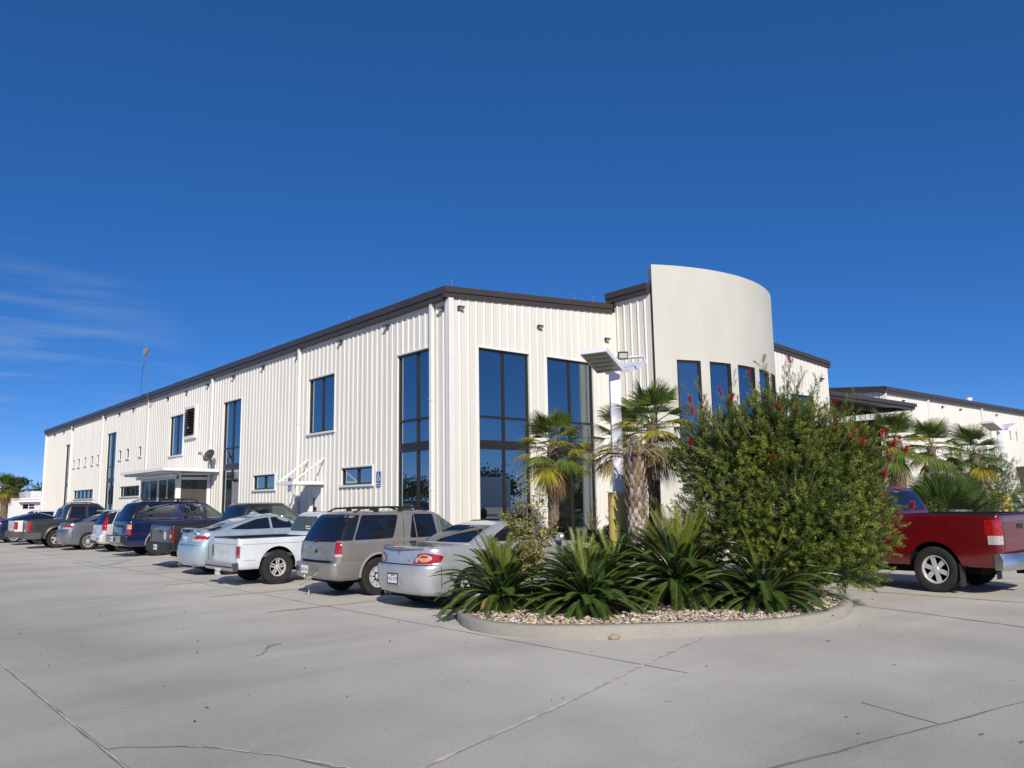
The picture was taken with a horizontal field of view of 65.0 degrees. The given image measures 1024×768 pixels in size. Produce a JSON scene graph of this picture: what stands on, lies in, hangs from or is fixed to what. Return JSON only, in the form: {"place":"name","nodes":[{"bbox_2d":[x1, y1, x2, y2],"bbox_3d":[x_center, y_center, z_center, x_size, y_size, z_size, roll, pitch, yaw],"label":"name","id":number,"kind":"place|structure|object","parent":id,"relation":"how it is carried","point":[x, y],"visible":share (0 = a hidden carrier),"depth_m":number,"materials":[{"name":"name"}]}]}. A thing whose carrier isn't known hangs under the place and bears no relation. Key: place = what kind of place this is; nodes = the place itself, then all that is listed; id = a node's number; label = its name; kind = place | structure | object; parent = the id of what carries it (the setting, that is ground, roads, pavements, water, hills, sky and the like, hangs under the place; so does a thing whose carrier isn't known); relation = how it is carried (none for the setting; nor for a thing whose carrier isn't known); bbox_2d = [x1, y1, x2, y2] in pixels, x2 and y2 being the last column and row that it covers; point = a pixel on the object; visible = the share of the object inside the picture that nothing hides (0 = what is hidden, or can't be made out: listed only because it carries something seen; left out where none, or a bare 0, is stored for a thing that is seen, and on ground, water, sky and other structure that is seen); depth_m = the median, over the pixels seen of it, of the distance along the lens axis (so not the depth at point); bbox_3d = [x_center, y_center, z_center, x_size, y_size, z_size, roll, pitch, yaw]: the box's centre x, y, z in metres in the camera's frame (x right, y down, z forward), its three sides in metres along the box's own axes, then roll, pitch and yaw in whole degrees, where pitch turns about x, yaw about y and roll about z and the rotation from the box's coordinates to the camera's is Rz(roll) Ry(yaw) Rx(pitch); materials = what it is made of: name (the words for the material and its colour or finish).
{"place":"outdoors","nodes":[
{"label":"outdoors","id":0,"kind":"place"},
{"bbox_2d":[1,475,33,497],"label":"pine tree","id":1,"kind":"object","parent":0,"point":[21,480],"visible":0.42,"depth_m":118.31,"materials":[{"name":"green plant"}]},
{"bbox_2d":[40,264,830,551],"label":"warehouse","id":2,"kind":"structure","parent":0,"point":[428,400],"depth_m":26.82,"materials":[{"name":"paint"}]},
{"bbox_2d":[62,444,69,505],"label":"window","id":3,"kind":"structure","parent":2,"relation":"in","point":[68,445],"depth_m":57.76,"materials":[{"name":"blue glass"}]},
{"bbox_2d":[72,489,93,499],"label":"window","id":4,"kind":"structure","parent":2,"relation":"in","point":[84,494],"depth_m":53.54,"materials":[{"name":"blue glass"}]},
{"bbox_2d":[103,431,116,509],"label":"window","id":5,"kind":"structure","parent":2,"relation":"in","point":[111,437],"depth_m":49.12,"materials":[{"name":"blue glass"}]},
{"bbox_2d":[118,450,121,460],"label":"window","id":6,"kind":"structure","parent":2,"relation":"in","point":[120,451],"depth_m":47.58,"materials":[{"name":"white metal"}]},
{"bbox_2d":[125,448,129,459],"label":"window","id":7,"kind":"structure","parent":2,"relation":"in","point":[128,449],"depth_m":46.45,"materials":[{"name":"white metal"}]},
{"bbox_2d":[118,485,139,497],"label":"window","id":8,"kind":"structure","parent":2,"relation":"in","point":[132,490],"depth_m":45.52,"materials":[{"name":"black glass"}]},
{"bbox_2d":[137,445,141,457],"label":"window","id":9,"kind":"structure","parent":2,"relation":"in","point":[140,447],"depth_m":44.64,"materials":[{"name":"white metal"}]},
{"bbox_2d":[141,349,151,401],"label":"antenna","id":10,"kind":"object","parent":2,"relation":"attached to","point":[145,351],"visible":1,"depth_m":44.31,"materials":[{"name":"grey metal"}]},
{"bbox_2d":[167,413,183,457],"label":"window","id":11,"kind":"structure","parent":2,"relation":"in","point":[176,432],"depth_m":40.38,"materials":[{"name":"blue glass"}]},
{"bbox_2d":[198,449,213,468],"bbox_3d":[-13.370,3.281,35.258,0.544,0.874,0.904,0,-8,-3],"label":"satellite dish","id":12,"kind":"object","parent":2,"relation":"on","point":[208,455],"visible":1,"depth_m":35.49,"materials":[{"name":"grey metal"}]},
{"bbox_2d":[220,397,242,513],"bbox_3d":[-12.031,3.789,34.488,0.160,6.280,2.040,6,-11,-40],"label":"window","id":13,"kind":"structure","parent":2,"relation":"in","point":[232,409],"depth_m":34.86,"materials":[{"name":"blue glass"}]},
{"bbox_2d":[231,471,238,503],"bbox_3d":[-11.665,5.268,33.829,0.038,3.150,0.720,6,-11,-40],"label":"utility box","id":14,"kind":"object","parent":2,"relation":"in","point":[234,498],"depth_m":33.95,"materials":[{"name":"silver metal"}]},
{"bbox_2d":[251,473,275,491],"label":"window","id":15,"kind":"structure","parent":2,"relation":"in","point":[264,482],"depth_m":31.84,"materials":[{"name":"blue glass"}]},
{"bbox_2d":[309,487,322,511],"bbox_3d":[-6.864,4.817,28.246,0.145,2.380,0.910,6,-11,-40],"label":"door","id":16,"kind":"structure","parent":2,"relation":"in","point":[315,493],"depth_m":28.43,"materials":[{"name":"white paint"}]},
{"bbox_2d":[306,372,335,435],"bbox_3d":[-6.755,0.736,28.619,0.190,2.100,2.130,6,-11,-40],"label":"window","id":17,"kind":"structure","parent":2,"relation":"in","point":[321,395],"depth_m":28.73,"materials":[{"name":"blue glass"}]},
{"bbox_2d":[339,464,373,487],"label":"window","id":18,"kind":"structure","parent":2,"relation":"in","point":[362,475],"depth_m":26.36,"materials":[{"name":"blue glass"}]},
{"bbox_2d":[376,471,380,485],"bbox_3d":[-4.184,2.964,25.193,0.009,0.460,0.300,6,-11,-40],"label":"parking sign","id":19,"kind":"object","parent":2,"relation":"attached to","point":[378,478],"visible":1,"depth_m":25.20,"materials":[{"name":"blue metal"}]},
{"bbox_2d":[396,346,428,509],"bbox_3d":[-2.854,2.092,23.866,0.160,6.280,1.940,6,-11,-40],"label":"window","id":20,"kind":"structure","parent":2,"relation":"in","point":[412,371],"depth_m":24.16,"materials":[{"name":"blue glass"}]},
{"bbox_2d":[477,345,532,527],"bbox_3d":[-0.224,2.057,23.854,2.050,6.260,0.160,6,-11,-40],"label":"window","id":21,"kind":"structure","parent":2,"relation":"in","point":[504,389],"depth_m":23.94,"materials":[{"name":"blue glass"}]},
{"bbox_2d":[546,355,598,539],"bbox_3d":[1.898,2.283,25.651,2.160,6.260,0.160,6,-11,-40],"label":"window","id":22,"kind":"structure","parent":2,"relation":"in","point":[569,382],"depth_m":25.90,"materials":[{"name":"blue glass"}]},
{"bbox_2d":[677,360,702,448],"bbox_3d":[5.860,0.754,26.498,0.925,3.100,0.085,2,-9,-21],"label":"window","id":23,"kind":"structure","parent":2,"relation":"in","point":[687,370],"depth_m":26.60,"materials":[{"name":"blue glass"}]},
{"bbox_2d":[710,362,732,421],"bbox_3d":[7.042,0.818,27.070,0.993,3.100,0.085,4,-10,-31],"label":"window","id":24,"kind":"structure","parent":2,"relation":"in","point":[720,373],"depth_m":27.17,"materials":[{"name":"blue glass"}]},
{"bbox_2d":[738,365,756,454],"bbox_3d":[8.155,0.919,27.894,1.081,3.100,0.085,7,-11,-42],"label":"window","id":25,"kind":"structure","parent":2,"relation":"in","point":[743,383],"depth_m":27.99,"materials":[{"name":"blue glass"}]},
{"bbox_2d":[759,369,768,425],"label":"window","id":26,"kind":"structure","parent":2,"relation":"in","point":[763,384],"depth_m":29.09,"materials":[{"name":"blue glass"}]},
{"bbox_2d":[768,373,777,444],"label":"window","id":27,"kind":"structure","parent":2,"relation":"in","point":[772,377],"depth_m":30.34,"materials":[{"name":"blue glass"}]},
{"bbox_2d":[790,392,815,420],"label":"window","id":28,"kind":"structure","parent":2,"relation":"in","point":[804,395],"depth_m":35.37,"materials":[{"name":"blue metal"}]},
{"bbox_2d":[0,539,1023,767],"bbox_3d":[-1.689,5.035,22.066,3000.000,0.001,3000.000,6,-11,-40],"label":"ground","id":29,"kind":"structure","parent":0,"point":[762,700],"depth_m":7.98,"materials":[{"name":"concrete"}]},
{"bbox_2d":[0,472,24,518],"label":"windmill palm","id":30,"kind":"object","parent":29,"relation":"on","point":[6,493],"visible":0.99,"depth_m":71.37,"materials":[{"name":"green plant"}]},
{"bbox_2d":[0,498,40,517],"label":"site office","id":31,"kind":"structure","parent":29,"relation":"on","point":[17,507],"depth_m":84.34,"materials":[{"name":"white"}]},
{"bbox_2d":[22,504,34,508],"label":"window","id":32,"kind":"structure","parent":31,"relation":"in","point":[24,506],"depth_m":84.70,"materials":[{"name":"white paint"}]},
{"bbox_2d":[0,512,53,542],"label":"parked car","id":33,"kind":"object","parent":29,"relation":"on","point":[4,525],"visible":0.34,"depth_m":43.38,"materials":[{"name":"blue paint"}]},
{"bbox_2d":[19,491,41,508],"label":"box truck","id":34,"kind":"object","parent":29,"relation":"on","point":[32,494],"visible":0.01,"depth_m":90.73,"materials":[{"name":"white metal"}]},
{"bbox_2d":[21,481,41,491],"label":"tree","id":35,"kind":"object","parent":29,"relation":"on","point":[37,487],"visible":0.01,"depth_m":118.06,"materials":[{"name":"green plant"}]},
{"bbox_2d":[4,506,63,544],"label":"parked pickup","id":36,"kind":"object","parent":29,"relation":"on","point":[15,527],"visible":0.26,"depth_m":40.07,"materials":[{"name":"white paint"}]},
{"bbox_2d":[28,510,56,515],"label":"parked suv","id":37,"kind":"object","parent":29,"relation":"on","point":[51,512],"visible":0.09,"depth_m":47.32,"materials":[{"name":"white paint"}]},
{"bbox_2d":[19,502,105,547],"bbox_3d":[-20.199,6.639,38.123,5.194,2.064,2.300,5,-10,-37],"label":"parked pickup","id":38,"kind":"object","parent":29,"relation":"on","point":[44,531],"visible":0.47,"depth_m":36.65,"materials":[{"name":"grey paint"}]},
{"bbox_2d":[55,513,100,549],"bbox_3d":[-17.679,6.502,36.103,4.900,1.672,2.158,6,-11,-40],"label":"parked car","id":39,"kind":"object","parent":29,"relation":"on","point":[75,533],"visible":0.35,"depth_m":34.36,"materials":[{"name":"grey paint"}]},
{"bbox_2d":[89,509,127,551],"bbox_3d":[-15.442,6.120,33.838,4.032,1.702,2.178,6,-11,-40],"label":"parked suv","id":40,"kind":"object","parent":29,"relation":"on","point":[103,525],"visible":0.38,"depth_m":32.38,"materials":[{"name":"silver paint"}]},
{"bbox_2d":[75,556,196,574],"bbox_3d":[-10.673,5.856,26.752,6.294,0.008,9.236,6,-11,-40],"label":"blue accessible marking","id":41,"kind":"object","parent":29,"relation":"on","point":[133,566],"visible":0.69,"depth_m":24.91,"materials":[{"name":"paint"}]},
{"bbox_2d":[106,498,222,555],"bbox_3d":[-12.630,5.486,31.161,5.308,2.094,2.346,7,-11,-42],"label":"parked suv","id":42,"kind":"object","parent":29,"relation":"on","point":[134,521],"visible":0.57,"depth_m":29.71,"materials":[{"name":"blue paint"}]},
{"bbox_2d":[145,502,299,558],"bbox_3d":[-8.216,4.709,25.530,5.917,1.866,2.524,6,-11,-40],"label":"parked pickup","id":43,"kind":"object","parent":29,"relation":"on","point":[165,537],"visible":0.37,"depth_m":24.37,"materials":[{"name":"grey paint"}]},
{"bbox_2d":[177,512,293,574],"bbox_3d":[-6.860,4.378,22.522,4.655,1.612,2.051,6,-11,-40],"label":"parked car","id":44,"kind":"object","parent":29,"relation":"on","point":[194,548],"visible":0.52,"depth_m":21.22,"materials":[{"name":"silver paint"}]},
{"bbox_2d":[205,511,326,583],"bbox_3d":[-4.908,3.940,19.699,4.601,1.602,2.127,6,-11,-40],"label":"parked pickup","id":45,"kind":"object","parent":29,"relation":"on","point":[271,558],"visible":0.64,"depth_m":18.29,"materials":[{"name":"white paint"}]},
{"bbox_2d":[256,643,279,655],"bbox_3d":[-3.062,3.297,9.992,0.151,0.002,0.892,-1,-8,0],"label":"crack","id":46,"kind":"object","parent":29,"relation":"on","point":[266,648],"visible":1,"depth_m":10.07,"materials":[{"name":"grey concrete"}]},
{"bbox_2d":[296,506,452,594],"bbox_3d":[-2.296,3.458,17.107,4.622,1.724,2.090,6,-11,-40],"label":"parked suv","id":47,"kind":"object","parent":29,"relation":"on","point":[341,550],"visible":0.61,"depth_m":15.78,"materials":[{"name":"grey paint"}]},
{"bbox_2d":[378,519,591,605],"bbox_3d":[-0.222,3.293,15.225,4.779,1.442,2.106,6,-11,-40],"label":"parked car","id":48,"kind":"object","parent":29,"relation":"on","point":[406,570],"visible":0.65,"depth_m":13.71,"materials":[{"name":"silver paint"}]},
{"bbox_2d":[0,546,1023,767],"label":"paving joint","id":49,"kind":"object","parent":29,"relation":"on","point":[99,745],"visible":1,"depth_m":6.38,"materials":[{"name":"grey concrete"}]},
{"bbox_2d":[19,602,1022,742],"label":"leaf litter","id":50,"kind":"object","parent":29,"relation":"on","point":[551,699],"visible":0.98,"depth_m":8.76,"materials":[{"name":"brown plant"}]},
{"bbox_2d":[31,545,1023,611],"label":"yellow stall line","id":51,"kind":"object","parent":29,"relation":"on","point":[405,597],"visible":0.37,"depth_m":14.86,"materials":[{"name":"paint"}]},
{"bbox_2d":[609,634,619,639],"bbox_3d":[1.317,3.249,10.332,0.176,0.060,0.128,6,-11,-40],"label":"stone","id":52,"kind":"object","parent":29,"relation":"on","point":[614,636],"visible":1,"depth_m":10.28,"materials":[{"name":"beige stone"}]},
{"bbox_2d":[457,584,852,638],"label":"kerb","id":53,"kind":"structure","parent":29,"relation":"on","point":[842,610],"depth_m":10.59,"materials":[{"name":"concrete"}]},
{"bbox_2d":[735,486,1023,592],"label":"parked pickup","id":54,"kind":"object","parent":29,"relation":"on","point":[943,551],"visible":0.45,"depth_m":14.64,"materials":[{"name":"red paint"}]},
{"bbox_2d":[980,421,1016,510],"bbox_3d":[19.445,3.784,31.738,1.707,4.567,0.541,4,-10,-30],"label":"light pole","id":55,"kind":"object","parent":29,"relation":"on","point":[996,427],"visible":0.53,"depth_m":31.83,"materials":[{"name":"white metal"}]},
{"bbox_2d":[0,0,1023,491],"label":"sky","id":56,"kind":"structure","parent":0,"point":[203,186],"materials":[{"name":"blue"}]},
{"bbox_2d":[470,586,839,623],"bbox_3d":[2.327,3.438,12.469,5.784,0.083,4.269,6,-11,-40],"label":"gravel","id":57,"kind":"structure","parent":0,"point":[730,614],"depth_m":11.38,"materials":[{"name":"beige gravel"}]},
{"bbox_2d":[429,528,565,623],"bbox_3d":[-0.190,3.091,12.630,2.232,1.626,2.202,6,-11,-40],"label":"sago palm","id":58,"kind":"object","parent":57,"relation":"on","point":[500,574],"visible":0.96,"depth_m":12.29,"materials":[{"name":"green plant"}]},
{"bbox_2d":[497,472,558,608],"bbox_3d":[0.259,2.440,12.552,0.976,2.136,0.554,-1,-8,3],"label":"sapling","id":59,"kind":"object","parent":57,"relation":"on","point":[534,560],"visible":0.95,"depth_m":12.57,"materials":[{"name":"green plant"}]},
{"bbox_2d":[508,407,596,534],"bbox_3d":[1.039,2.570,20.357,2.290,4.099,2.405,6,-11,-40],"label":"windmill palm","id":60,"kind":"object","parent":57,"relation":"on","point":[550,473],"visible":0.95,"depth_m":20.25,"materials":[{"name":"green plant"}]},
{"bbox_2d":[544,525,580,539],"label":"sago palm","id":61,"kind":"object","parent":57,"relation":"on","point":[564,533],"visible":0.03,"depth_m":18.91,"materials":[{"name":"green plant"}]},
{"bbox_2d":[530,527,634,604],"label":"sago palm","id":62,"kind":"object","parent":57,"relation":"on","point":[563,562],"visible":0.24,"depth_m":13.14,"materials":[{"name":"green plant"}]},
{"bbox_2d":[513,528,662,621],"bbox_3d":[1.141,2.946,12.041,2.193,1.605,2.201,6,-11,-40],"label":"sago palm","id":63,"kind":"object","parent":57,"relation":"on","point":[589,590],"visible":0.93,"depth_m":11.78,"materials":[{"name":"green plant"}]},
{"bbox_2d":[567,520,608,549],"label":"sago palm","id":64,"kind":"object","parent":57,"relation":"on","point":[596,531],"visible":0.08,"depth_m":18.99,"materials":[{"name":"green plant"}]},
{"bbox_2d":[586,496,600,534],"bbox_3d":[1.992,3.631,19.695,0.604,1.790,0.568,6,-11,-40],"label":"shrub","id":65,"kind":"object","parent":57,"relation":"on","point":[591,526],"visible":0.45,"depth_m":19.74,"materials":[{"name":"green plant"}]},
{"bbox_2d":[558,522,661,599],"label":"sago palm","id":66,"kind":"object","parent":57,"relation":"on","point":[623,547],"visible":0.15,"depth_m":13.65,"materials":[{"name":"green plant"}]},
{"bbox_2d":[580,347,647,586],"bbox_3d":[2.101,1.577,14.914,0.848,4.421,1.707,-6,-10,33],"label":"light pole","id":67,"kind":"object","parent":57,"relation":"on","point":[606,361],"visible":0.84,"depth_m":14.89,"materials":[{"name":"white metal"}]},
{"bbox_2d":[583,404,664,490],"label":"windmill palm","id":68,"kind":"object","parent":57,"relation":"on","point":[627,428],"visible":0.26,"depth_m":19.74,"materials":[{"name":"green plant"}]},
{"bbox_2d":[584,435,674,597],"bbox_3d":[2.156,2.306,14.082,1.531,2.777,1.638,-3,-9,15],"label":"palm tree","id":69,"kind":"object","parent":57,"relation":"on","point":[635,478],"visible":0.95,"depth_m":14.00,"materials":[{"name":"brown"}]},
{"bbox_2d":[603,506,659,544],"bbox_3d":[2.242,2.941,15.142,1.171,1.839,1.506,-2,-8,6],"label":"shrub","id":70,"kind":"object","parent":57,"relation":"on","point":[621,530],"visible":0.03,"depth_m":14.92,"materials":[{"name":"green plant"}]},
{"bbox_2d":[600,377,696,587],"bbox_3d":[2.675,1.827,15.076,1.976,3.996,2.112,6,-11,-40],"label":"windmill palm","id":71,"kind":"object","parent":57,"relation":"on","point":[655,395],"visible":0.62,"depth_m":15.03,"materials":[{"name":"green plant"}]},
{"bbox_2d":[608,499,759,613],"bbox_3d":[2.637,2.823,12.867,2.770,1.958,2.760,6,-11,-40],"label":"sago palm","id":72,"kind":"object","parent":57,"relation":"on","point":[675,561],"visible":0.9,"depth_m":12.58,"materials":[{"name":"green plant"}]},
{"bbox_2d":[653,512,727,595],"bbox_3d":[3.082,2.979,14.159,1.341,1.463,1.416,6,-11,-40],"label":"shrub","id":73,"kind":"object","parent":57,"relation":"on","point":[699,540],"visible":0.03,"depth_m":14.14,"materials":[{"name":"green plant"}]},
{"bbox_2d":[665,491,746,583],"bbox_3d":[3.822,2.837,15.721,1.626,2.162,1.837,6,-11,-40],"label":"shrub","id":74,"kind":"object","parent":57,"relation":"on","point":[682,501],"visible":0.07,"depth_m":15.64,"materials":[{"name":"green plant"}]},
{"bbox_2d":[689,525,845,616],"bbox_3d":[3.852,2.992,12.244,2.397,1.720,2.398,-6,-10,33],"label":"sago palm","id":75,"kind":"object","parent":57,"relation":"on","point":[771,595],"visible":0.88,"depth_m":11.91,"materials":[{"name":"green plant"}]},
{"bbox_2d":[667,354,917,597],"bbox_3d":[4.612,1.552,13.254,3.955,4.004,2.733,-1,-8,0],"label":"bottlebrush bush","id":76,"kind":"object","parent":57,"relation":"on","point":[816,466],"visible":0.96,"depth_m":12.86,"materials":[{"name":"green plant"}]},
{"bbox_2d":[829,386,1023,502],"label":"warehouse","id":77,"kind":"structure","parent":0,"point":[921,405],"depth_m":51.18,"materials":[{"name":"paint"}]},
{"bbox_2d":[836,419,884,483],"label":"window","id":78,"kind":"structure","parent":77,"relation":"in","point":[870,421],"depth_m":47.40,"materials":[{"name":"metal"}]},
{"bbox_2d":[953,492,1020,510],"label":"parked pickup","id":79,"kind":"object","parent":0,"point":[988,504],"depth_m":41.14,"materials":[{"name":"silver paint"}]},
{"label":"planting bed","id":80,"kind":"structure","parent":0,"visible":0},
{"bbox_2d":[864,407,932,487],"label":"windmill palm","id":81,"kind":"object","parent":80,"relation":"on","point":[898,468],"visible":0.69,"depth_m":24.31,"materials":[{"name":"green plant"}]},
{"bbox_2d":[928,458,936,476],"bbox_3d":[13.282,3.779,25.205,0.320,2.900,0.069,1,-9,-15],"label":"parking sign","id":82,"kind":"object","parent":80,"relation":"on","point":[930,470],"visible":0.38,"depth_m":25.33,"materials":[{"name":"grey"}]},
{"bbox_2d":[923,500,946,511],"bbox_3d":[11.753,4.036,22.770,1.631,1.573,3.024,-6,-10,31],"label":"shrub","id":83,"kind":"object","parent":80,"relation":"on","point":[933,508],"visible":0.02,"depth_m":22.49,"materials":[{"name":"green plant"}]},
{"bbox_2d":[903,417,973,475],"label":"windmill palm","id":84,"kind":"object","parent":80,"relation":"on","point":[936,430],"visible":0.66,"depth_m":25.55,"materials":[{"name":"green plant"}]},
{"bbox_2d":[907,467,1006,511],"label":"fan palm","id":85,"kind":"object","parent":80,"relation":"on","point":[948,491],"visible":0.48,"depth_m":23.50,"materials":[{"name":"green plant"}]},
{"bbox_2d":[939,422,1017,510],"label":"windmill palm","id":86,"kind":"object","parent":80,"relation":"on","point":[969,436],"visible":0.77,"depth_m":25.79,"materials":[{"name":"green plant"}]},
{"bbox_2d":[942,439,1023,510],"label":"bush","id":87,"kind":"object","parent":80,"relation":"on","point":[996,496],"visible":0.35,"depth_m":27.29,"materials":[{"name":"green plant"}]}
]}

